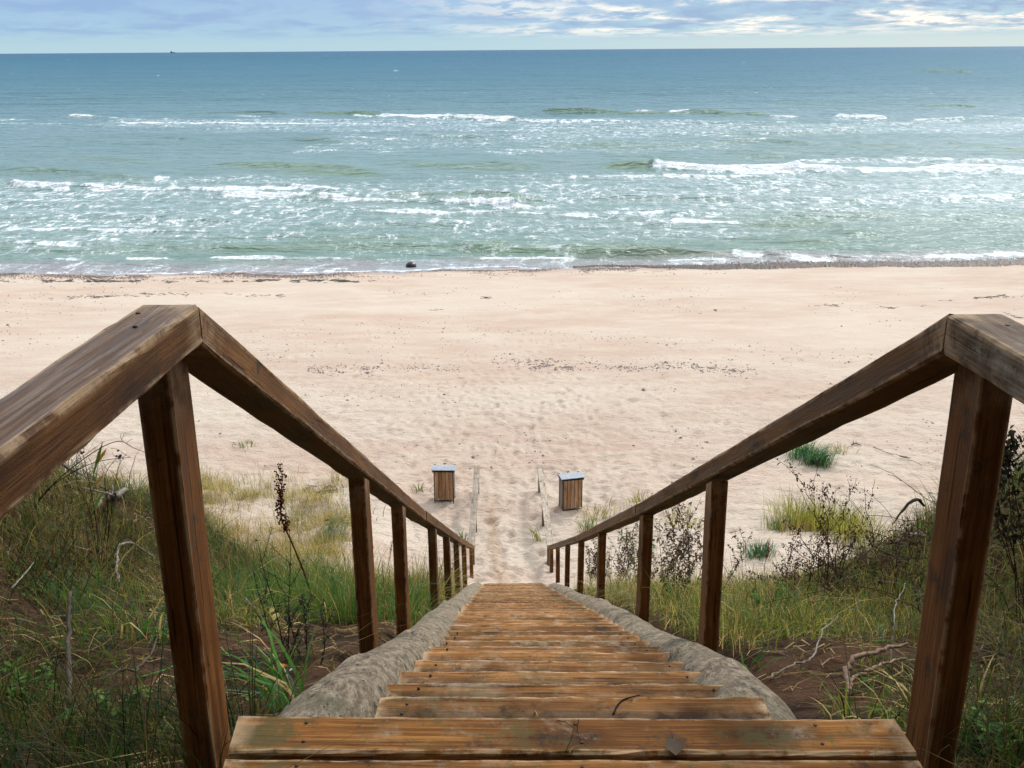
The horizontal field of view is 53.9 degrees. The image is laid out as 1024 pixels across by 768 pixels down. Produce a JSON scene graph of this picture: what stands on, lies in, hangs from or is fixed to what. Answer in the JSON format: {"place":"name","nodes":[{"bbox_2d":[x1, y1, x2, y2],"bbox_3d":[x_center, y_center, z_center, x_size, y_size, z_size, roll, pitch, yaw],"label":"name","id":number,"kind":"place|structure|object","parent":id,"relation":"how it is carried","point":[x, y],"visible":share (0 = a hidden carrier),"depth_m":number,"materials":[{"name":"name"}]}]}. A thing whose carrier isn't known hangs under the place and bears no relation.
{"place":"outdoors","nodes":[
{"label":"outdoors","id":0,"kind":"place"},
{"bbox_2d":[0,46,1023,274],"bbox_3d":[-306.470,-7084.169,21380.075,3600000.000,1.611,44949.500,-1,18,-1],"label":"sea","id":1,"kind":"structure","parent":0,"point":[299,162],"depth_m":109.54,"materials":[{"name":"liquid"}]},
{"bbox_2d":[0,265,1023,767],"bbox_3d":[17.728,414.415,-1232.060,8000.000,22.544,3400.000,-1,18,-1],"label":"ground","id":2,"kind":"structure","parent":0,"point":[594,425],"depth_m":30.97,"materials":[{"name":"beige sand"}]},
{"bbox_2d":[0,657,67,717],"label":"green weed","id":3,"kind":"object","parent":2,"relation":"on","point":[15,674],"visible":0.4,"depth_m":3.21,"materials":[{"name":"green plant"}]},
{"bbox_2d":[0,505,138,617],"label":"grass tuft","id":4,"kind":"object","parent":2,"relation":"on","point":[58,561],"visible":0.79,"depth_m":4.58,"materials":[{"name":"green plant"}]},
{"bbox_2d":[65,591,73,705],"bbox_3d":[-1.566,0.927,3.555,0.032,0.173,0.506,-7,20,-20],"label":"stick","id":5,"kind":"object","parent":2,"relation":"on","point":[68,636],"visible":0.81,"depth_m":3.59,"materials":[{"name":"wood"}]},
{"bbox_2d":[0,486,155,606],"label":"straw tuft","id":6,"kind":"object","parent":2,"relation":"on","point":[32,513],"visible":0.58,"depth_m":5.24,"materials":[{"name":"green plant"}]},
{"bbox_2d":[70,543,92,551],"bbox_3d":[-2.297,0.880,5.399,0.044,0.170,0.237,1,18,5],"label":"stick","id":7,"kind":"object","parent":2,"relation":"on","point":[84,549],"visible":0.59,"depth_m":5.35,"materials":[{"name":"wood"}]},
{"bbox_2d":[2,539,162,620],"bbox_3d":[-2.014,0.948,4.704,0.858,0.524,0.817,-1,18,-1],"label":"grass tuft","id":8,"kind":"object","parent":2,"relation":"on","point":[53,587],"visible":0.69,"depth_m":4.77,"materials":[{"name":"green plant"}]},
{"bbox_2d":[60,454,110,492],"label":"dead branch","id":9,"kind":"object","parent":2,"relation":"on","point":[83,473],"visible":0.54,"depth_m":7.04,"materials":[{"name":"grey wood"}]},
{"bbox_2d":[36,435,143,504],"bbox_3d":[-2.291,0.489,5.472,0.711,0.448,0.107,-3,19,-8],"label":"bare twig","id":10,"kind":"object","parent":2,"relation":"on","point":[45,492],"visible":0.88,"depth_m":5.45,"materials":[{"name":"brown plant"}]},
{"bbox_2d":[64,448,123,566],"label":"bare twig plant","id":11,"kind":"object","parent":2,"relation":"on","point":[81,453],"visible":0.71,"depth_m":5.63,"materials":[{"name":"plant"}]},
{"bbox_2d":[82,442,105,551],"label":"reed","id":12,"kind":"object","parent":2,"relation":"on","point":[100,455],"visible":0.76,"depth_m":5.72,"materials":[{"name":"green plant"}]},
{"bbox_2d":[44,461,157,568],"bbox_3d":[-2.734,0.803,6.590,0.939,1.100,1.195,-1,18,-1],"label":"straw tuft","id":13,"kind":"object","parent":2,"relation":"on","point":[94,497],"visible":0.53,"depth_m":6.57,"materials":[{"name":"green plant"}]},
{"bbox_2d":[60,685,152,741],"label":"green weed","id":14,"kind":"object","parent":2,"relation":"on","point":[100,700],"visible":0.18,"depth_m":3.06,"materials":[{"name":"green plant"}]},
{"bbox_2d":[80,485,137,511],"bbox_3d":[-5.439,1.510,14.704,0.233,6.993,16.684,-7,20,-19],"label":"dead branch","id":15,"kind":"object","parent":2,"relation":"on","point":[119,494],"visible":0.54,"depth_m":6.51,"materials":[{"name":"grey wood"}]},
{"bbox_2d":[93,453,126,552],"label":"bare twig plant","id":16,"kind":"object","parent":2,"relation":"on","point":[108,526],"visible":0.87,"depth_m":5.79,"materials":[{"name":"brown plant"}]},
{"bbox_2d":[102,624,164,680],"bbox_3d":[-1.476,1.073,4.087,0.107,0.246,0.753,-1,18,-3],"label":"stick","id":17,"kind":"object","parent":2,"relation":"on","point":[137,667],"visible":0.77,"depth_m":3.86,"materials":[{"name":"grey wood"}]},
{"bbox_2d":[115,541,155,583],"bbox_3d":[-2.307,1.123,6.107,0.090,0.445,1.100,-4,19,-10],"label":"root","id":18,"kind":"object","parent":2,"relation":"on","point":[116,556],"visible":0.72,"depth_m":5.87,"materials":[{"name":"grey wood"}]},
{"bbox_2d":[120,596,224,646],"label":"grass tuft","id":19,"kind":"object","parent":2,"relation":"on","point":[148,627],"visible":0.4,"depth_m":4.40,"materials":[{"name":"green plant"}]},
{"bbox_2d":[0,278,375,282],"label":"wrack line","id":20,"kind":"object","parent":2,"relation":"on","point":[255,280],"visible":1,"depth_m":51.79,"materials":[{"name":"plant"}]},
{"bbox_2d":[231,439,253,451],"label":"grass tuft","id":21,"kind":"object","parent":2,"relation":"on","point":[251,442],"visible":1,"depth_m":27.46,"materials":[{"name":"beige plant"}]},
{"bbox_2d":[172,610,316,714],"bbox_3d":[-0.965,1.014,3.602,0.502,0.361,0.830,-1,18,-1],"label":"grass tuft","id":22,"kind":"object","parent":2,"relation":"on","point":[264,679],"visible":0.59,"depth_m":3.60,"materials":[{"name":"green plant"}]},
{"bbox_2d":[255,527,304,659],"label":"dead weed","id":23,"kind":"object","parent":2,"relation":"on","point":[289,585],"visible":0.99,"depth_m":4.16,"materials":[{"name":"brown plant"}]},
{"bbox_2d":[253,571,334,663],"bbox_3d":[-0.908,0.971,4.201,0.347,0.428,0.156,-1,18,-1],"label":"dead weed","id":24,"kind":"object","parent":2,"relation":"on","point":[298,633],"visible":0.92,"depth_m":4.20,"materials":[{"name":"brown plant"}]},
{"bbox_2d":[274,463,313,601],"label":"dock plant","id":25,"kind":"object","parent":2,"relation":"on","point":[281,500],"visible":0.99,"depth_m":7.22,"materials":[{"name":"brown plant"}]},
{"bbox_2d":[308,513,351,541],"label":"grass tuft","id":26,"kind":"object","parent":2,"relation":"on","point":[331,524],"visible":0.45,"depth_m":20.27,"materials":[{"name":"green plant"}]},
{"bbox_2d":[318,564,341,597],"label":"green weed","id":27,"kind":"object","parent":2,"relation":"on","point":[329,576],"visible":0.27,"depth_m":8.93,"materials":[{"name":"green plant"}]},
{"bbox_2d":[319,500,385,521],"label":"grass tuft","id":28,"kind":"object","parent":2,"relation":"on","point":[349,510],"visible":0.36,"depth_m":22.33,"materials":[{"name":"green plant"}]},
{"bbox_2d":[0,267,725,283],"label":"waterline pebbles","id":29,"kind":"object","parent":2,"relation":"on","point":[78,276],"visible":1,"depth_m":53.33,"materials":[{"name":"stone"}]},
{"bbox_2d":[406,261,415,267],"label":"boulder","id":30,"kind":"object","parent":2,"relation":"on","point":[410,264],"visible":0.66,"depth_m":55.18,"materials":[{"name":"stone"}]},
{"bbox_2d":[408,482,429,493],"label":"grass tuft","id":31,"kind":"object","parent":2,"relation":"on","point":[421,488],"visible":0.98,"depth_m":24.11,"materials":[{"name":"plant"}]},
{"bbox_2d":[431,463,456,503],"bbox_3d":[-1.586,2.343,23.675,0.560,0.907,0.421,0,18,2],"label":"waste bin","id":32,"kind":"object","parent":2,"relation":"on","point":[444,482],"visible":1,"depth_m":23.50,"materials":[{"name":"brown wood"}]},
{"bbox_2d":[452,530,480,546],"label":"grass tuft","id":33,"kind":"object","parent":2,"relation":"on","point":[465,536],"visible":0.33,"depth_m":21.45,"materials":[{"name":"plant"}]},
{"bbox_2d":[468,465,479,564],"bbox_3d":[-0.815,3.020,22.118,0.141,1.145,4.500,-1,18,0],"label":"path rail","id":34,"kind":"object","parent":2,"relation":"on","point":[473,517],"visible":0.79,"depth_m":21.66,"materials":[{"name":"brown wood"}]},
{"bbox_2d":[2,286,1020,470],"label":"pebbles","id":35,"kind":"object","parent":2,"relation":"on","point":[570,367],"visible":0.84,"depth_m":35.23,"materials":[{"name":"stone"}]},
{"bbox_2d":[0,407,1023,767],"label":"grass","id":36,"kind":"structure","parent":2,"relation":"on","point":[740,615],"depth_m":5.36,"materials":[{"name":"green plant"}]},
{"bbox_2d":[11,557,37,588],"bbox_3d":[-2.108,0.815,4.379,0.020,0.194,0.646,-6,19,-17],"label":"stick","id":37,"kind":"object","parent":36,"relation":"on","point":[18,580],"visible":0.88,"depth_m":4.21,"materials":[{"name":"grey wood"}]},
{"bbox_2d":[0,473,1023,767],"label":"plant litter","id":38,"kind":"object","parent":2,"relation":"on","point":[340,629],"visible":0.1,"depth_m":4.52,"materials":[{"name":"brown plant"}]},
{"bbox_2d":[518,525,540,541],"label":"grass tuft","id":39,"kind":"object","parent":2,"relation":"on","point":[538,539],"visible":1,"depth_m":21.50,"materials":[{"name":"green plant"}]},
{"bbox_2d":[49,292,1023,317],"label":"seaweed scraps","id":40,"kind":"object","parent":2,"relation":"on","point":[836,305],"visible":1,"depth_m":47.32,"materials":[{"name":"plant"}]},
{"bbox_2d":[537,465,553,565],"bbox_3d":[0.715,2.983,22.128,0.142,1.106,4.500,-1,18,-1],"label":"path rail","id":41,"kind":"object","parent":2,"relation":"on","point":[546,522],"visible":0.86,"depth_m":21.71,"materials":[{"name":"brown wood"}]},
{"bbox_2d":[557,471,584,510],"bbox_3d":[1.341,2.480,23.117,0.560,0.907,0.421,-5,19,-13],"label":"waste bin","id":42,"kind":"object","parent":2,"relation":"on","point":[570,489],"visible":0.97,"depth_m":22.95,"materials":[{"name":"brown wood"}]},
{"bbox_2d":[223,583,922,767],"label":"staircase","id":43,"kind":"structure","parent":2,"relation":"on","point":[480,674],"depth_m":2.63,"materials":[{"name":"brown wood"}]},
{"bbox_2d":[0,304,473,767],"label":"handrail","id":44,"kind":"object","parent":43,"relation":"attached to","point":[58,413],"visible":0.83,"depth_m":2.16,"materials":[{"name":"brown wood"}]},
{"bbox_2d":[613,695,639,714],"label":"twig","id":45,"kind":"object","parent":43,"relation":"on","point":[617,705],"visible":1,"depth_m":2.64,"materials":[{"name":"brown wood"}]},
{"bbox_2d":[665,730,683,754],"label":"dead leaf","id":46,"kind":"object","parent":43,"relation":"on","point":[674,746],"visible":1,"depth_m":2.22,"materials":[{"name":"grey plant"}]},
{"bbox_2d":[548,313,1023,767],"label":"handrail","id":47,"kind":"object","parent":43,"relation":"attached to","point":[980,357],"visible":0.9,"depth_m":2.28,"materials":[{"name":"brown wood"}]},
{"bbox_2d":[573,513,596,531],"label":"grass tuft","id":48,"kind":"object","parent":2,"relation":"on","point":[586,526],"visible":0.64,"depth_m":21.99,"materials":[{"name":"green plant"}]},
{"bbox_2d":[572,498,625,521],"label":"grass tuft","id":49,"kind":"object","parent":2,"relation":"on","point":[603,513],"visible":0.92,"depth_m":22.77,"materials":[{"name":"plant"}]},
{"bbox_2d":[585,546,615,580],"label":"dry bush","id":50,"kind":"object","parent":2,"relation":"on","point":[594,561],"visible":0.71,"depth_m":17.95,"materials":[{"name":"brown plant"}]},
{"bbox_2d":[591,517,669,580],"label":"dry bush","id":51,"kind":"object","parent":2,"relation":"on","point":[628,553],"visible":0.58,"depth_m":14.06,"materials":[{"name":"brown plant"}]},
{"bbox_2d":[618,488,651,510],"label":"grass tuft","id":52,"kind":"object","parent":2,"relation":"on","point":[638,497],"visible":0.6,"depth_m":22.93,"materials":[{"name":"plant"}]},
{"bbox_2d":[618,530,655,576],"bbox_3d":[2.070,2.810,16.732,0.482,1.228,0.794,-16,24,-39],"label":"sapling","id":53,"kind":"object","parent":2,"relation":"on","point":[653,545],"visible":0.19,"depth_m":16.81,"materials":[{"name":"plant"}]},
{"bbox_2d":[653,503,703,530],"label":"grass tuft","id":54,"kind":"object","parent":2,"relation":"on","point":[688,512],"visible":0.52,"depth_m":21.74,"materials":[{"name":"plant"}]},
{"bbox_2d":[631,482,752,597],"bbox_3d":[1.586,1.464,9.292,0.919,1.252,0.952,-14,22,-34],"label":"dry bush","id":55,"kind":"object","parent":2,"relation":"on","point":[678,553],"visible":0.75,"depth_m":9.23,"materials":[{"name":"brown plant"}]},
{"bbox_2d":[741,646,770,668],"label":"grass tuft","id":56,"kind":"object","parent":2,"relation":"on","point":[756,659],"visible":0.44,"depth_m":4.22,"materials":[{"name":"green plant"}]},
{"bbox_2d":[736,536,777,561],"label":"grass tuft","id":57,"kind":"object","parent":2,"relation":"on","point":[759,552],"visible":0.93,"depth_m":19.52,"materials":[{"name":"green plant"}]},
{"bbox_2d":[764,543,770,568],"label":"dock plant","id":58,"kind":"object","parent":2,"relation":"on","point":[766,557],"visible":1,"depth_m":18.29,"materials":[{"name":"plant"}]},
{"bbox_2d":[747,579,793,613],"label":"green weed","id":59,"kind":"object","parent":2,"relation":"on","point":[759,598],"visible":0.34,"depth_m":6.19,"materials":[{"name":"green plant"}]},
{"bbox_2d":[764,511,794,532],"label":"grass tuft","id":60,"kind":"object","parent":2,"relation":"on","point":[773,523],"visible":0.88,"depth_m":21.42,"materials":[{"name":"green plant"}]},
{"bbox_2d":[772,515,807,535],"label":"grass tuft","id":61,"kind":"object","parent":2,"relation":"on","point":[792,529],"visible":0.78,"depth_m":21.03,"materials":[{"name":"plant"}]},
{"bbox_2d":[745,553,839,594],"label":"dry shrub","id":62,"kind":"object","parent":2,"relation":"on","point":[786,573],"visible":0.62,"depth_m":7.41,"materials":[{"name":"brown plant"}]},
{"bbox_2d":[761,485,841,531],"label":"grass tuft","id":63,"kind":"object","parent":2,"relation":"on","point":[790,504],"visible":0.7,"depth_m":22.04,"materials":[{"name":"green plant"}]},
{"bbox_2d":[770,616,837,679],"bbox_3d":[1.247,1.076,4.137,0.079,0.127,0.762,13,23,35],"label":"root","id":64,"kind":"object","parent":2,"relation":"on","point":[785,668],"visible":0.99,"depth_m":3.96,"materials":[{"name":"wood"}]},
{"bbox_2d":[786,439,826,461],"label":"grass tuft","id":65,"kind":"object","parent":2,"relation":"on","point":[800,451],"visible":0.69,"depth_m":26.20,"materials":[{"name":"green plant"}]},
{"bbox_2d":[792,441,843,469],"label":"grass tuft","id":66,"kind":"object","parent":2,"relation":"on","point":[812,457],"visible":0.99,"depth_m":25.63,"materials":[{"name":"green plant"}]},
{"bbox_2d":[777,483,881,534],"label":"grass tuft","id":67,"kind":"object","parent":2,"relation":"on","point":[820,512],"visible":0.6,"depth_m":21.70,"materials":[{"name":"green plant"}]},
{"bbox_2d":[776,457,887,609],"bbox_3d":[2.157,1.009,6.775,0.872,1.277,0.697,4,19,13],"label":"dry shrub","id":68,"kind":"object","parent":2,"relation":"on","point":[820,560],"visible":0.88,"depth_m":6.78,"materials":[{"name":"plant"}]},
{"bbox_2d":[830,442,859,453],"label":"grass tuft","id":69,"kind":"object","parent":2,"relation":"on","point":[838,447],"visible":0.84,"depth_m":26.63,"materials":[{"name":"beige plant"}]},
{"bbox_2d":[804,504,894,547],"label":"grass tuft","id":70,"kind":"object","parent":2,"relation":"on","point":[844,526],"visible":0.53,"depth_m":20.85,"materials":[{"name":"green plant"}]},
{"bbox_2d":[806,676,906,719],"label":"grass tuft","id":71,"kind":"object","parent":2,"relation":"on","point":[869,704],"visible":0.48,"depth_m":3.29,"materials":[{"name":"green plant"}]},
{"bbox_2d":[815,513,930,615],"bbox_3d":[2.394,1.128,6.138,0.944,1.094,1.069,-10,21,-26],"label":"straw tuft","id":72,"kind":"object","parent":2,"relation":"on","point":[893,575],"visible":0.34,"depth_m":6.25,"materials":[{"name":"green plant"}]},
{"bbox_2d":[842,642,908,695],"bbox_3d":[1.334,1.043,3.777,0.114,0.048,0.490,16,25,41],"label":"root","id":73,"kind":"object","parent":2,"relation":"on","point":[850,662],"visible":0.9,"depth_m":3.79,"materials":[{"name":"brown plant"}]},
{"bbox_2d":[845,657,907,695],"bbox_3d":[1.331,1.068,3.735,0.445,0.068,0.072,-17,24,-40],"label":"root","id":74,"kind":"object","parent":2,"relation":"on","point":[864,672],"visible":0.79,"depth_m":3.72,"materials":[{"name":"brown plant"}]},
{"bbox_2d":[764,441,1023,632],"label":"bramble","id":75,"kind":"object","parent":2,"relation":"on","point":[897,568],"visible":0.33,"depth_m":5.27,"materials":[{"name":"brown plant"}]},
{"bbox_2d":[888,583,905,669],"bbox_3d":[1.667,0.975,4.359,0.032,0.300,1.072,8,20,23],"label":"stick","id":76,"kind":"object","parent":2,"relation":"on","point":[892,638],"visible":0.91,"depth_m":3.97,"materials":[{"name":"wood"}]},
{"bbox_2d":[866,512,930,604],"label":"dry shrub","id":77,"kind":"object","parent":2,"relation":"on","point":[910,543],"visible":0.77,"depth_m":5.88,"materials":[{"name":"plant"}]},
{"bbox_2d":[892,498,925,523],"bbox_3d":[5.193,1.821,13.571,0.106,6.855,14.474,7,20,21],"label":"dead branch","id":78,"kind":"object","parent":2,"relation":"on","point":[911,502],"visible":0.86,"depth_m":7.02,"materials":[{"name":"grey wood"}]},
{"bbox_2d":[890,525,929,546],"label":"dead branch","id":79,"kind":"object","parent":2,"relation":"on","point":[915,533],"visible":0.52,"depth_m":6.50,"materials":[{"name":"grey wood"}]},
{"bbox_2d":[808,647,1023,752],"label":"grass tuft","id":80,"kind":"object","parent":2,"relation":"on","point":[907,701],"visible":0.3,"depth_m":3.00,"materials":[{"name":"green plant"}]},
{"bbox_2d":[815,525,1023,682],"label":"bramble","id":81,"kind":"object","parent":2,"relation":"on","point":[987,639],"visible":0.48,"depth_m":4.18,"materials":[{"name":"brown plant"}]},
{"bbox_2d":[958,700,1023,763],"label":"green weed","id":82,"kind":"object","parent":2,"relation":"on","point":[980,723],"visible":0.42,"depth_m":2.65,"materials":[{"name":"green plant"}]},
{"bbox_2d":[0,0,1023,53],"label":"sky","id":83,"kind":"structure","parent":0,"point":[26,26],"materials":[{"name":"blue"}]},
{"bbox_2d":[572,256,1023,269],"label":"shingle bank","id":84,"kind":"structure","parent":0,"point":[777,264],"depth_m":54.79,"materials":[{"name":"grey gravel"}]}
]}

